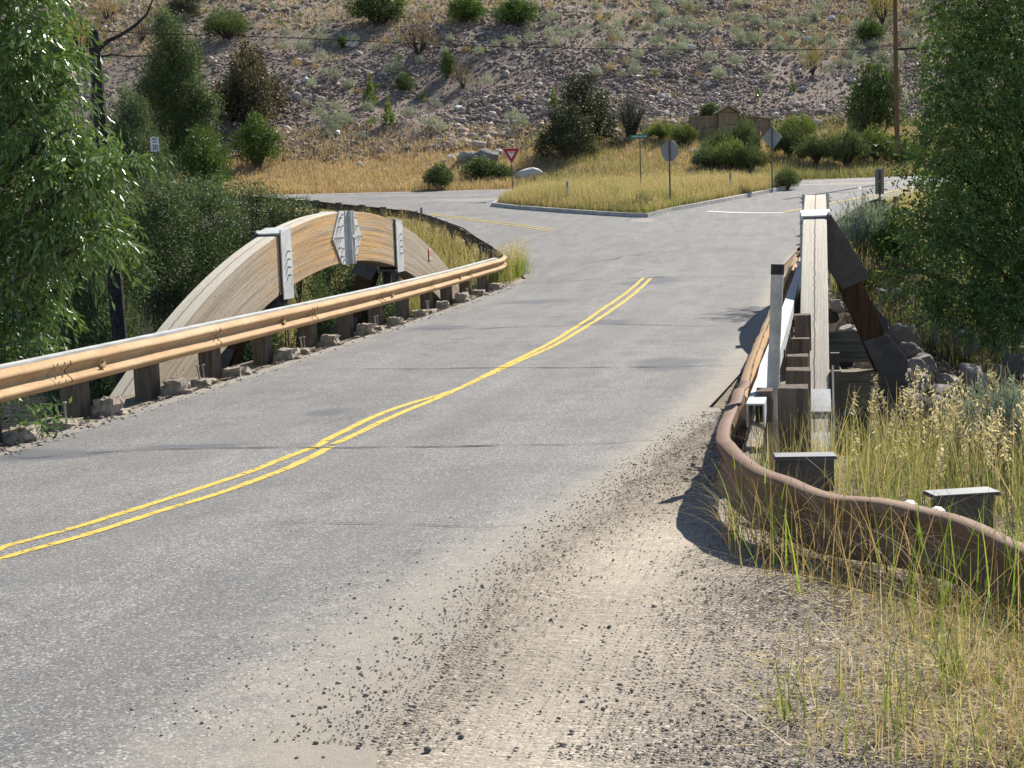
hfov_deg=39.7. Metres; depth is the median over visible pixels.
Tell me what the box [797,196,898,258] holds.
guardrail
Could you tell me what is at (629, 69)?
sagebrush
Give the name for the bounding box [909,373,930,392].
boulder
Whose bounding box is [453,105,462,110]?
stone
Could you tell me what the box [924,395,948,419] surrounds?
boulder
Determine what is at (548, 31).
sagebrush
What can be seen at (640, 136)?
street sign
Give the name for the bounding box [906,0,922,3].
sagebrush
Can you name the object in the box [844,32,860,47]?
sagebrush
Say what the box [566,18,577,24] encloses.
sagebrush
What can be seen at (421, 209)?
marker post
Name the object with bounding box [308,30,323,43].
sagebrush
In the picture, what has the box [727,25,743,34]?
sagebrush
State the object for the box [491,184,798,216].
island kerb
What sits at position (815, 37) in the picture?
sagebrush
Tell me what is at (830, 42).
sagebrush
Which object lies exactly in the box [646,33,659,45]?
sagebrush
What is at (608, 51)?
sagebrush
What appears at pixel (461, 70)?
shrub
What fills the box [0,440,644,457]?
road crack
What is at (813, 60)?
shrub
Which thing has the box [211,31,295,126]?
shrub
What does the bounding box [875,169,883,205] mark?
object marker
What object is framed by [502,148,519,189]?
yield sign
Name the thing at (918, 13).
sagebrush
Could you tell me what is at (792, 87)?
mullein
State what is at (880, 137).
bush
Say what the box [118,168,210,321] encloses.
willow bush
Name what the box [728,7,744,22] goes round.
sagebrush
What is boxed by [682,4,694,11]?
sagebrush
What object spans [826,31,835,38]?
sagebrush
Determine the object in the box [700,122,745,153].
bush
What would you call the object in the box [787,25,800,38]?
sagebrush
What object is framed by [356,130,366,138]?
sagebrush
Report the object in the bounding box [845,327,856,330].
boulder
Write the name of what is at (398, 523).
road crack
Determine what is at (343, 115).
sagebrush
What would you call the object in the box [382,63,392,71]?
sagebrush
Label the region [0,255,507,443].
guardrail
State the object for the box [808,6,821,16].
sagebrush
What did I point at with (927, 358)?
boulder
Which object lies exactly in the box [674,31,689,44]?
sagebrush
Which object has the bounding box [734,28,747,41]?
sagebrush
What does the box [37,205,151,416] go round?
willow bush
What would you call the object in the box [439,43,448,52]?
sagebrush
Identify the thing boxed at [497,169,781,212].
island grass
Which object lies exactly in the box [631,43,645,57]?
sagebrush
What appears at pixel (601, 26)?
sagebrush
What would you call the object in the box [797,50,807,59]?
sagebrush
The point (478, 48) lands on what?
sagebrush
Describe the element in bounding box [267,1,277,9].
sagebrush
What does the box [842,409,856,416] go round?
boulder
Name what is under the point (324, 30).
sagebrush
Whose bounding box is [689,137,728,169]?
bush
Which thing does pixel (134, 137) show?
willow bush
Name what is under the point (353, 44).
stone
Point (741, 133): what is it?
bush
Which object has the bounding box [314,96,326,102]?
sagebrush
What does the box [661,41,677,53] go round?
sagebrush
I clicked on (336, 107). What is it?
sagebrush
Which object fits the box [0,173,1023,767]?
ground
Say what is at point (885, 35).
sagebrush
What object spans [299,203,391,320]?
willow bush
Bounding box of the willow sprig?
[1,397,89,442]
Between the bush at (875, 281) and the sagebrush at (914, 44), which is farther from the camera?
the sagebrush at (914, 44)
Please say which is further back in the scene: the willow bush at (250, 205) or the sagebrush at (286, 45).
the sagebrush at (286, 45)
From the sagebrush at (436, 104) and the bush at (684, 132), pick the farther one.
the sagebrush at (436, 104)
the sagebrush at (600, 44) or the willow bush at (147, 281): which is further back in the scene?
the sagebrush at (600, 44)
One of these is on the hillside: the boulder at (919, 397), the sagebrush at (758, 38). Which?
the sagebrush at (758, 38)
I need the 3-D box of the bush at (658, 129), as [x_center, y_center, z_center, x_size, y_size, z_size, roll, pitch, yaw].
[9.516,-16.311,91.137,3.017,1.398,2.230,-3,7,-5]
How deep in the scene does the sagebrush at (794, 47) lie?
109.34 m
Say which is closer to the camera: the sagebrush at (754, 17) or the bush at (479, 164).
the bush at (479, 164)
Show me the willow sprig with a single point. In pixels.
(33, 411)
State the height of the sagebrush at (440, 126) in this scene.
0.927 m
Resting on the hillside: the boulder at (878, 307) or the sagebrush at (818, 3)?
the sagebrush at (818, 3)
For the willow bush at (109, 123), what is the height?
12.121 m
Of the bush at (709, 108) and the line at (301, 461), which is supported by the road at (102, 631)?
the line at (301, 461)
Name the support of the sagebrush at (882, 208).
on the ground at (622, 581)
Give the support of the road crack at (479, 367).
on the road at (102, 631)
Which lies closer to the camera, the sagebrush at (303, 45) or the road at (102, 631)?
the road at (102, 631)
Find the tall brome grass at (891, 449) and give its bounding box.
[691,365,1023,529]
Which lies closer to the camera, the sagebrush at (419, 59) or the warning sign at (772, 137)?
the warning sign at (772, 137)
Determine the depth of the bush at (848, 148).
81.64 m
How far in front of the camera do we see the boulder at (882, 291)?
37.23 m
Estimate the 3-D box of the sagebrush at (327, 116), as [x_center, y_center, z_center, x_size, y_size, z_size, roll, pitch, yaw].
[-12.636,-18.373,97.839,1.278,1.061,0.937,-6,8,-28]
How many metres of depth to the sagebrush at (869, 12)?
117.01 m
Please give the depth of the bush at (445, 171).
80.59 m
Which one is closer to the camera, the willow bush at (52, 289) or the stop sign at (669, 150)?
the willow bush at (52, 289)
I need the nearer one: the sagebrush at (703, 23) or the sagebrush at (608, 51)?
the sagebrush at (608, 51)
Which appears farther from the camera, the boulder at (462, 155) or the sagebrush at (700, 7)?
the sagebrush at (700, 7)
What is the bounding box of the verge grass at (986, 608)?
[613,437,1023,767]
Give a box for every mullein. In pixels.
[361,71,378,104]
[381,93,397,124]
[546,85,557,108]
[755,84,760,97]
[788,77,796,91]
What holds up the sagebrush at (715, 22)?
on the hillside
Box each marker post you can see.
[420,207,422,224]
[761,264,784,470]
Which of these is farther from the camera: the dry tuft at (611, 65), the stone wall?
the dry tuft at (611, 65)
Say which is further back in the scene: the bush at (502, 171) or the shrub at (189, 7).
the shrub at (189, 7)
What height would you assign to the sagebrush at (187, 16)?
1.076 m
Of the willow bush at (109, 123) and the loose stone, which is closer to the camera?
the loose stone
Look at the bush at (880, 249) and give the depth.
39.55 m
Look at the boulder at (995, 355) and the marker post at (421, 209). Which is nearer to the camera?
the boulder at (995, 355)
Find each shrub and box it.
[60,7,110,52]
[89,0,122,19]
[126,16,151,42]
[166,0,203,20]
[197,0,254,39]
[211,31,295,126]
[214,65,253,122]
[336,34,347,47]
[340,0,410,25]
[389,12,443,54]
[391,71,417,90]
[440,47,456,77]
[443,0,489,23]
[448,57,474,88]
[486,0,545,26]
[532,98,600,160]
[545,64,625,150]
[612,83,655,139]
[798,43,822,74]
[842,46,910,137]
[854,15,885,41]
[865,0,899,23]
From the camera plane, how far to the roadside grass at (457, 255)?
39.75 m
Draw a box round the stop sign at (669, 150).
[662,140,677,200]
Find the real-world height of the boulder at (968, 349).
0.838 m
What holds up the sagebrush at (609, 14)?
on the hillside
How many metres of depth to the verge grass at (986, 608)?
5.47 m
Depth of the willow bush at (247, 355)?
32.79 m
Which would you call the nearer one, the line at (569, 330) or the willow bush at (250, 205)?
the line at (569, 330)
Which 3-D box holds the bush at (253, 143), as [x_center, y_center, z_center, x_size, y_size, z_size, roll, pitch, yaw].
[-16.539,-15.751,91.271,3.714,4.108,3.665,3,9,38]
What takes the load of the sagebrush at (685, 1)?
on the hillside
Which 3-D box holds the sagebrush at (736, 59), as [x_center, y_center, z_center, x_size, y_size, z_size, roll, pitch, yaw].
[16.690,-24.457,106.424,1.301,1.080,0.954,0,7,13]
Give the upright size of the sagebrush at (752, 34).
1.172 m
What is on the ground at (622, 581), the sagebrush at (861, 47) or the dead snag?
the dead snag
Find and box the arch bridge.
[60,193,908,454]
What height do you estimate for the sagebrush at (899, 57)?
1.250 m
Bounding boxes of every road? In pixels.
[0,275,770,767]
[14,175,1022,278]
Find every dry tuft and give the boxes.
[271,39,282,51]
[289,55,302,68]
[418,11,430,22]
[461,44,470,51]
[604,61,617,69]
[606,32,618,44]
[684,1,693,10]
[713,35,722,44]
[776,28,787,38]
[815,30,824,40]
[841,15,850,24]
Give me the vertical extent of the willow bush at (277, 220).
5.894 m
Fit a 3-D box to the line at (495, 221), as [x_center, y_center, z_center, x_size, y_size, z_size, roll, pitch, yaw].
[-0.940,-6.689,58.246,0.260,0.757,11.559,-6,8,-27]
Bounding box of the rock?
[446,154,455,159]
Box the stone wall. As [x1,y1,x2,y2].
[688,105,773,138]
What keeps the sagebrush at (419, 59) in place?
on the hillside
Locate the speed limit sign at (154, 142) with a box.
[150,137,158,179]
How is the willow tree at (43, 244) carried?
on the ground at (622, 581)
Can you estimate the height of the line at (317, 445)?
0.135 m
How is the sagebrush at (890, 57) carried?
on the hillside
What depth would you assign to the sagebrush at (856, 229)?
40.02 m
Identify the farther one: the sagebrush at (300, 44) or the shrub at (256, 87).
the sagebrush at (300, 44)
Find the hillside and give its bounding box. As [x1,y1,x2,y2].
[1,0,1023,193]
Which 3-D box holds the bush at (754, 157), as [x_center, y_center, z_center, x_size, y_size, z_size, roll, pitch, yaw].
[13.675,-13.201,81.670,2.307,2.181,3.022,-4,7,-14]
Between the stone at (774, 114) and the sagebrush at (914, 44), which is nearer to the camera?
the stone at (774, 114)
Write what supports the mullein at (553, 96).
on the hillside
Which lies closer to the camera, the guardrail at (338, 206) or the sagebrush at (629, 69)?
the guardrail at (338, 206)
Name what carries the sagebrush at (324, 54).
on the hillside
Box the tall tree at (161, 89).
[126,3,228,168]
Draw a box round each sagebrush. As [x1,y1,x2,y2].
[115,0,128,6]
[177,11,191,20]
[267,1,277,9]
[277,25,290,36]
[278,38,293,49]
[294,37,307,48]
[295,36,312,51]
[300,95,310,105]
[302,30,310,37]
[306,77,317,87]
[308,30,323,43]
[310,101,326,117]
[311,45,327,60]
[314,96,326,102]
[316,23,329,34]
[319,16,331,23]
[321,34,334,44]
[321,110,334,124]
[323,128,335,134]
[326,119,342,130]
[327,63,342,77]
[328,97,344,110]
[329,115,343,126]
[332,105,350,121]
[340,74,355,88]
[344,31,354,38]
[344,32,361,43]
[344,113,355,123]
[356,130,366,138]
[360,98,374,112]
[368,40,382,49]
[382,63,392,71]
[388,56,404,69]
[392,31,404,43]
[401,102,419,117]
[414,53,424,63]
[421,113,442,126]
[431,98,440,106]
[434,118,448,130]
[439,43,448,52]
[444,31,455,40]
[458,70,472,83]
[473,44,484,53]
[478,71,493,84]
[490,38,500,45]
[503,106,523,119]
[506,33,518,45]
[514,110,529,126]
[523,28,537,40]
[524,21,533,28]
[540,16,548,24]
[542,24,554,37]
[543,9,560,19]
[547,33,560,46]
[552,23,560,32]
[557,25,570,38]
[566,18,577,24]
[571,26,580,32]
[580,21,590,30]
[589,0,600,10]
[591,63,603,74]
[593,36,605,47]
[597,20,606,29]
[603,23,621,36]
[605,11,612,17]
[606,47,614,54]
[609,28,627,40]
[611,17,622,27]
[615,69,626,76]
[624,55,637,64]
[626,57,644,73]
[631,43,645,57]
[632,8,643,21]
[639,20,654,31]
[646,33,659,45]
[650,0,664,8]
[653,33,668,44]
[654,2,671,16]
[658,15,670,27]
[658,24,666,34]
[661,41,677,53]
[669,11,684,24]
[669,18,680,28]
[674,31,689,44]
[674,38,688,51]
[679,0,693,6]
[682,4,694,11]
[682,12,694,22]
[686,21,696,30]
[695,0,707,11]
[695,19,711,30]
[701,48,720,60]
[710,14,721,27]
[710,64,726,77]
[715,66,727,78]
[726,51,742,64]
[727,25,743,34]
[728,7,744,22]
[731,0,739,6]
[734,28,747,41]
[739,36,746,44]
[741,30,760,40]
[748,12,762,22]
[750,33,766,43]
[752,14,767,26]
[753,45,761,54]
[763,68,774,79]
[768,18,783,30]
[771,41,788,52]
[772,32,783,42]
[779,5,786,12]
[783,11,798,23]
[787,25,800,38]
[788,41,800,53]
[797,11,812,24]
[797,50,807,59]
[803,32,823,44]
[807,23,820,31]
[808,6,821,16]
[810,0,828,10]
[819,64,831,72]
[825,35,837,47]
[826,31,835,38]
[833,54,847,66]
[833,189,893,259]
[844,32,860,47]
[845,44,857,57]
[846,5,860,13]
[846,52,867,66]
[848,16,862,29]
[855,41,866,51]
[864,38,879,47]
[867,6,880,18]
[868,197,915,222]
[873,49,884,56]
[874,31,892,42]
[884,12,897,22]
[884,49,903,62]
[885,60,899,68]
[886,51,904,62]
[898,26,915,40]
[903,35,923,49]
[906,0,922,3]
[914,5,927,17]
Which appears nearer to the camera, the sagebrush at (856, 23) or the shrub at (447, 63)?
the shrub at (447, 63)
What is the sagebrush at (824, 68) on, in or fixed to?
on the hillside
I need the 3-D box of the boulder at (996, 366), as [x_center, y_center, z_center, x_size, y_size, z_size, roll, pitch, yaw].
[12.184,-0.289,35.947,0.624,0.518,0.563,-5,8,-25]
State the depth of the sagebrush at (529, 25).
113.47 m
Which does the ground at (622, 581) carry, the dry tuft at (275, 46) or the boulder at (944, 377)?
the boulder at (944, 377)
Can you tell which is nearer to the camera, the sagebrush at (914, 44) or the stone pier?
the stone pier
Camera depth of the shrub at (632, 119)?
91.48 m
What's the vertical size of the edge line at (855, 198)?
0.990 m
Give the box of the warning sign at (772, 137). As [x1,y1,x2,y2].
[762,126,781,192]
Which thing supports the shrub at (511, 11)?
on the hillside
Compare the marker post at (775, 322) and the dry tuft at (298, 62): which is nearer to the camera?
the marker post at (775, 322)
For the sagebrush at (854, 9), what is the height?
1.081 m
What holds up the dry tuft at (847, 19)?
on the hillside
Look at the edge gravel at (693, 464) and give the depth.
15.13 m
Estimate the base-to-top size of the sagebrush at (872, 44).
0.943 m
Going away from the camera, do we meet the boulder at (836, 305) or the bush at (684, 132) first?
the boulder at (836, 305)
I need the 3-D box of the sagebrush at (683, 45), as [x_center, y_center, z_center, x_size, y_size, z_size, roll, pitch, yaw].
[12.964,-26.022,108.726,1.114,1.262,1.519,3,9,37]
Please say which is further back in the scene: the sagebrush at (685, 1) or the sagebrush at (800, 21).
the sagebrush at (685, 1)
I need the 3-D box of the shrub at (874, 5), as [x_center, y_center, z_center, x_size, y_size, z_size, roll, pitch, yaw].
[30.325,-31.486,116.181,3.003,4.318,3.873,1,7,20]
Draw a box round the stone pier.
[847,112,867,137]
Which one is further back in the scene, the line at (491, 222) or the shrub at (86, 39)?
the shrub at (86, 39)
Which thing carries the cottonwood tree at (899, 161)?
on the ground at (622, 581)
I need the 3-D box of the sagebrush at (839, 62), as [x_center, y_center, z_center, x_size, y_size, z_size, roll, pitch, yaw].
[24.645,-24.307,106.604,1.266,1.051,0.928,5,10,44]
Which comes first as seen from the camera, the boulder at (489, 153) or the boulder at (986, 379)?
the boulder at (986, 379)
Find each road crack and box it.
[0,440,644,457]
[272,521,550,525]
[294,365,713,370]
[435,324,736,328]
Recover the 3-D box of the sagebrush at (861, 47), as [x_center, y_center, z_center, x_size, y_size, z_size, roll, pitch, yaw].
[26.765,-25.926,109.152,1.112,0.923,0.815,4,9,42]
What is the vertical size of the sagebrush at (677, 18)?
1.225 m
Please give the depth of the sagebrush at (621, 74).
103.71 m
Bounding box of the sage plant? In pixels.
[944,362,1023,472]
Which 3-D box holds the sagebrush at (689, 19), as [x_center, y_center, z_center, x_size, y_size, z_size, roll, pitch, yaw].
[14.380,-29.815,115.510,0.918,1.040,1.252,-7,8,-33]
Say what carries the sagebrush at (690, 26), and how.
on the hillside
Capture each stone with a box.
[345,41,358,46]
[424,746,431,752]
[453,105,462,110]
[659,93,670,99]
[686,44,695,50]
[771,112,778,116]
[792,102,800,106]
[827,15,834,20]
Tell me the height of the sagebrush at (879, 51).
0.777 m
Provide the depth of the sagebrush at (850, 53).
108.07 m
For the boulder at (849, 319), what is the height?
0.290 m
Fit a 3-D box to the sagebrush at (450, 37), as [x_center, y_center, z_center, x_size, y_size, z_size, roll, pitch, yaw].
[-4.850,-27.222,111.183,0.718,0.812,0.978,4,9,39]
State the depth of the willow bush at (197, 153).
78.59 m
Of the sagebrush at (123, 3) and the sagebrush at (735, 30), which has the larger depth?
the sagebrush at (123, 3)
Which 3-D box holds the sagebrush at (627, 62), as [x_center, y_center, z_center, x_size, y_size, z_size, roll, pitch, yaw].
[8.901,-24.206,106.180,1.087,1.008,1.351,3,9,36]
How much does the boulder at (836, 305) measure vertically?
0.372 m
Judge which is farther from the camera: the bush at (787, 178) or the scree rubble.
the scree rubble
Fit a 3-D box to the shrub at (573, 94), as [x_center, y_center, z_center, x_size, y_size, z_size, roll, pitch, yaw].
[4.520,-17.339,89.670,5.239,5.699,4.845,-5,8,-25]
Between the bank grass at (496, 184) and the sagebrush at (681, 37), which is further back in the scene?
the sagebrush at (681, 37)
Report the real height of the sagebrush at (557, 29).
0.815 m
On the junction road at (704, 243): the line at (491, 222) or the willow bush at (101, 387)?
the line at (491, 222)
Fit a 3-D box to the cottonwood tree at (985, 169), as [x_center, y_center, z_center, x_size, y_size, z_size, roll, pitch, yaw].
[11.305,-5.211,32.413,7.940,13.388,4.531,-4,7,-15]
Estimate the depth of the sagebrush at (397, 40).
112.09 m
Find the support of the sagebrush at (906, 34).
on the hillside
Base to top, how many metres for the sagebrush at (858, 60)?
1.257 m
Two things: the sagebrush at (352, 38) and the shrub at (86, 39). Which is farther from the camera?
the shrub at (86, 39)
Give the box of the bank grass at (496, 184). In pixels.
[4,113,997,197]
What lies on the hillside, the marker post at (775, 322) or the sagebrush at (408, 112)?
the sagebrush at (408, 112)
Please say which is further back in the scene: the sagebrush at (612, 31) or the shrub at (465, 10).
the shrub at (465, 10)
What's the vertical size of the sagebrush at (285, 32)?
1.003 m
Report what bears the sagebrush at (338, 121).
on the hillside
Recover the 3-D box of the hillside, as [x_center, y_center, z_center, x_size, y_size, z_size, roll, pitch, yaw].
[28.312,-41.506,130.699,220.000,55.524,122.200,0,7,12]
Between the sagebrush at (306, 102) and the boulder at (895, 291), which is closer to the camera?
the boulder at (895, 291)
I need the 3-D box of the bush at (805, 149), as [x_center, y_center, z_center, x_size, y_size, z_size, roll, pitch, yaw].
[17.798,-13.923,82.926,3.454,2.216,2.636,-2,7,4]
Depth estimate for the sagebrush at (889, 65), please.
105.27 m
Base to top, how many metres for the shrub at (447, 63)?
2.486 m
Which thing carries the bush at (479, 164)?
on the hillside
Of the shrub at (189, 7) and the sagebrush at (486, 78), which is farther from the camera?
the shrub at (189, 7)
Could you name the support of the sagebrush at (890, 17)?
on the hillside
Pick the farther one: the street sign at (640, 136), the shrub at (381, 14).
the shrub at (381, 14)
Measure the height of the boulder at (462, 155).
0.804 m
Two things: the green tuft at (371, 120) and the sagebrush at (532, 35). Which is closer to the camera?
the green tuft at (371, 120)
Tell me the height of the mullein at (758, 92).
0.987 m
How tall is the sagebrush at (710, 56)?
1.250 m
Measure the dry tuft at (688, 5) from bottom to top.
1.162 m
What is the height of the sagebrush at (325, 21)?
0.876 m
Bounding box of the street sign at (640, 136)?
[629,134,648,183]
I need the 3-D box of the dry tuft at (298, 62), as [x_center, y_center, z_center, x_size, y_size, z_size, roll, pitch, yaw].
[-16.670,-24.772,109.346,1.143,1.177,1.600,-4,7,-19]
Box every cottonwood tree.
[858,4,1023,327]
[866,0,1023,367]
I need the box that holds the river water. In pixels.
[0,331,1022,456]
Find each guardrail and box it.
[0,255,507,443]
[157,192,505,273]
[713,252,1023,615]
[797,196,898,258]
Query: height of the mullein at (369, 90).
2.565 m
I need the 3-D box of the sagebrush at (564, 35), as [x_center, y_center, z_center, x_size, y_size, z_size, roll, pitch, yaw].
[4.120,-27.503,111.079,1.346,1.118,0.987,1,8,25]
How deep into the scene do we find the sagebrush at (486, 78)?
104.07 m
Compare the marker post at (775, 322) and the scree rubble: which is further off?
the scree rubble
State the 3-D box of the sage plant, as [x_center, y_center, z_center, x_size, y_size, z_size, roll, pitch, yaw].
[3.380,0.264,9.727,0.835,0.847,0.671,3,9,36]
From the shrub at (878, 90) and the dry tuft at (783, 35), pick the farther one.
the dry tuft at (783, 35)
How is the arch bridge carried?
on the ground at (622, 581)
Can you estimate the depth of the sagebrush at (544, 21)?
114.52 m
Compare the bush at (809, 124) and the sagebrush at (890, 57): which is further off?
the sagebrush at (890, 57)
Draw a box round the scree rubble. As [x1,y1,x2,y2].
[1,0,1023,159]
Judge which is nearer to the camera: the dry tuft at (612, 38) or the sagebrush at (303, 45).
the dry tuft at (612, 38)
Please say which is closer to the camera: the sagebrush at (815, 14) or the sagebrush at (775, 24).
the sagebrush at (775, 24)
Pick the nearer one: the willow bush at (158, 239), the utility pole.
the willow bush at (158, 239)
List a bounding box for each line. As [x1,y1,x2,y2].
[0,391,452,550]
[0,446,334,560]
[63,29,858,49]
[331,278,651,443]
[435,215,547,230]
[436,214,554,229]
[466,278,642,383]
[705,211,782,212]
[786,187,912,211]
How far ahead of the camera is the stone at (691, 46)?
109.58 m
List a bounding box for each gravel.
[0,283,758,483]
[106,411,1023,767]
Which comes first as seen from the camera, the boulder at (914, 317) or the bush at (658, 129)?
the boulder at (914, 317)
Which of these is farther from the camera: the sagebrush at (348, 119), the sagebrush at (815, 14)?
the sagebrush at (815, 14)
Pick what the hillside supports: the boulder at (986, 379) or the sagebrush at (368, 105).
the sagebrush at (368, 105)
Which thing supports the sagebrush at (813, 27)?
on the hillside
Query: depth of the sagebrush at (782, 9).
119.23 m
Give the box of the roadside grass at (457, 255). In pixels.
[272,185,1023,393]
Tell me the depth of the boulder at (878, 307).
35.91 m
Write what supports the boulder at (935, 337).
on the ground at (622, 581)
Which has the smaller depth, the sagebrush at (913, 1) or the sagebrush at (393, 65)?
the sagebrush at (393, 65)
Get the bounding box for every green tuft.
[273,17,283,24]
[365,114,377,124]
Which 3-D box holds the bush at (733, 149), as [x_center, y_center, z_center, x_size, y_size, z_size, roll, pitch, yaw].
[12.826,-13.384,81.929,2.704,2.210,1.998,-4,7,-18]
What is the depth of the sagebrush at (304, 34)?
117.61 m
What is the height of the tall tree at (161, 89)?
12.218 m
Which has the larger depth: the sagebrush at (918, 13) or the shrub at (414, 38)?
the sagebrush at (918, 13)
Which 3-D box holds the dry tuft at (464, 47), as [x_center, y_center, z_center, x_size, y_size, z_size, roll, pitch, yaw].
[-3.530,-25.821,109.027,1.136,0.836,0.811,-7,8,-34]
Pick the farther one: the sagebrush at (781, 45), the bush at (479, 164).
the sagebrush at (781, 45)
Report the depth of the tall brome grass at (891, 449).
9.05 m
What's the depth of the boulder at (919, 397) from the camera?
31.93 m
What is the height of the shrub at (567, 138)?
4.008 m
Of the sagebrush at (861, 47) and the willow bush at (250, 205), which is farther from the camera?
the sagebrush at (861, 47)
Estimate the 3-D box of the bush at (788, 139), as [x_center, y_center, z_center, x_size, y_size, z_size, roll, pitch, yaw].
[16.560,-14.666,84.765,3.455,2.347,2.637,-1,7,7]
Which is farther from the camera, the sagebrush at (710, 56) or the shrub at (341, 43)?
the shrub at (341, 43)
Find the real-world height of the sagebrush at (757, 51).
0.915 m
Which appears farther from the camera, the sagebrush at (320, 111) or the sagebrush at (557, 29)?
the sagebrush at (557, 29)
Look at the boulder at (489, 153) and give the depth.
86.92 m
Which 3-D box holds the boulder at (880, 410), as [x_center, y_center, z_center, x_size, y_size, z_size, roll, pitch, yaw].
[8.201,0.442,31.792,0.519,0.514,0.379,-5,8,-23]
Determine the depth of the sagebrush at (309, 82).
104.88 m
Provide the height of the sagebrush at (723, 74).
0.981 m
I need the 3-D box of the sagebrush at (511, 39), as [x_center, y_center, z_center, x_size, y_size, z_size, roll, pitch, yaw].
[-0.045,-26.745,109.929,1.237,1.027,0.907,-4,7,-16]
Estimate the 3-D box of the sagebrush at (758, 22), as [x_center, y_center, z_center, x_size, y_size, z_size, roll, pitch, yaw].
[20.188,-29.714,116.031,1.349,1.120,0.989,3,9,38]
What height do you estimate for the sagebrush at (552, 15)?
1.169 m
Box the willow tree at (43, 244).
[0,0,176,413]
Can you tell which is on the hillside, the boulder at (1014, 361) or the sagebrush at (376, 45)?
the sagebrush at (376, 45)
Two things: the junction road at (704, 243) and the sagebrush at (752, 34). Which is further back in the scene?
the sagebrush at (752, 34)
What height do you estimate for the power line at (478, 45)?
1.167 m
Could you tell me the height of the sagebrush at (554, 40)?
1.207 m
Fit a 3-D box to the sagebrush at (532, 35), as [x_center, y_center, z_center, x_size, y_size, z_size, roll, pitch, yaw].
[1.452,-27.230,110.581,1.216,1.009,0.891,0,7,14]
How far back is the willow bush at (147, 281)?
37.41 m
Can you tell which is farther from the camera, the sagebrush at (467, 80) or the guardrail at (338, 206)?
the sagebrush at (467, 80)
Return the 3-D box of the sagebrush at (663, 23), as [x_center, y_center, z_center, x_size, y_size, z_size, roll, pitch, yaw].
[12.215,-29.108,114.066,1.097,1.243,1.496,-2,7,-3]
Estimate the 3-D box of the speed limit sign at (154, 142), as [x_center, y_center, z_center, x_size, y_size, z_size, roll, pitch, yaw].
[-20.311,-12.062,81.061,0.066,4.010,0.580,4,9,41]
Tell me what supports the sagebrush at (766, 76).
on the hillside
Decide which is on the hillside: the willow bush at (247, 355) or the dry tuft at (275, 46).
the dry tuft at (275, 46)
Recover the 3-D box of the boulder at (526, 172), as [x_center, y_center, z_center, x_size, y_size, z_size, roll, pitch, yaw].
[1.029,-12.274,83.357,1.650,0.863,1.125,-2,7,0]
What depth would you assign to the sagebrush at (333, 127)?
96.53 m
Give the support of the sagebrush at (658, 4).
on the hillside
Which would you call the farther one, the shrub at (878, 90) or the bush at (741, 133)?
the shrub at (878, 90)
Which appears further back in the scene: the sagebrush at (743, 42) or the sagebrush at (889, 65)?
the sagebrush at (743, 42)
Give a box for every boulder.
[456,151,473,162]
[466,148,498,161]
[516,167,542,180]
[829,299,843,312]
[838,324,855,330]
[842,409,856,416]
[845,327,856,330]
[846,315,853,324]
[868,409,888,412]
[869,287,887,304]
[873,303,882,312]
[884,287,906,303]
[889,323,921,346]
[898,342,917,357]
[908,353,936,373]
[908,358,926,373]
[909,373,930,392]
[909,393,925,409]
[910,314,922,322]
[915,318,927,327]
[919,320,940,345]
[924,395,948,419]
[928,384,955,404]
[934,373,960,390]
[948,329,979,356]
[958,363,986,391]
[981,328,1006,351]
[983,373,988,383]
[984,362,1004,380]
[993,346,1010,358]
[1001,353,1023,388]
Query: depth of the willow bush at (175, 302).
57.20 m
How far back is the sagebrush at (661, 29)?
113.02 m
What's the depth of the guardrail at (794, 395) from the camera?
7.39 m
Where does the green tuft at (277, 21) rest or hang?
on the hillside
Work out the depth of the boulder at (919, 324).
36.48 m
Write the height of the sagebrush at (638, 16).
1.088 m
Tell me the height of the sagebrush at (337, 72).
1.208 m
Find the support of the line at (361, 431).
on the road at (102, 631)
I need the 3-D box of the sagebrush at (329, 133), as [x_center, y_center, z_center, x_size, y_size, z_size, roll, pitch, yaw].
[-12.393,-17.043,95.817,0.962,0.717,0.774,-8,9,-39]
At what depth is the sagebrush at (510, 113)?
96.10 m
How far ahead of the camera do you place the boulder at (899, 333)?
34.23 m
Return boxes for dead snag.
[89,0,156,385]
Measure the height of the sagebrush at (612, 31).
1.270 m
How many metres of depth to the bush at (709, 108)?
95.54 m
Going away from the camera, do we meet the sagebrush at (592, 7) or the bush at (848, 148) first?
the bush at (848, 148)
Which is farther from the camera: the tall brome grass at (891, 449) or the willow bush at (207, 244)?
the willow bush at (207, 244)
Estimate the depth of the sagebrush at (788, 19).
116.15 m
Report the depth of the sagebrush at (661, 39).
110.42 m
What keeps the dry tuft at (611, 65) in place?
on the hillside
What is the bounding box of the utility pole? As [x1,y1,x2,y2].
[893,0,915,155]
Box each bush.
[30,104,129,352]
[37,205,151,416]
[59,180,173,312]
[72,100,148,330]
[109,76,176,196]
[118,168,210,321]
[125,137,213,331]
[154,166,256,301]
[167,120,235,192]
[199,169,291,271]
[224,107,288,168]
[239,308,291,363]
[242,185,323,335]
[287,270,339,347]
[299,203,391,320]
[363,272,410,322]
[420,158,455,188]
[454,155,506,180]
[488,163,515,180]
[640,120,680,139]
[667,121,701,144]
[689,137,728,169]
[696,101,721,115]
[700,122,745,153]
[712,134,751,168]
[728,109,762,148]
[732,138,769,171]
[763,122,817,156]
[773,162,802,189]
[774,112,818,135]
[790,128,837,163]
[815,116,873,167]
[830,260,883,292]
[856,121,894,161]
[865,201,927,276]
[877,134,932,166]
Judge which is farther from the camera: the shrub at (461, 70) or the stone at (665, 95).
the shrub at (461, 70)

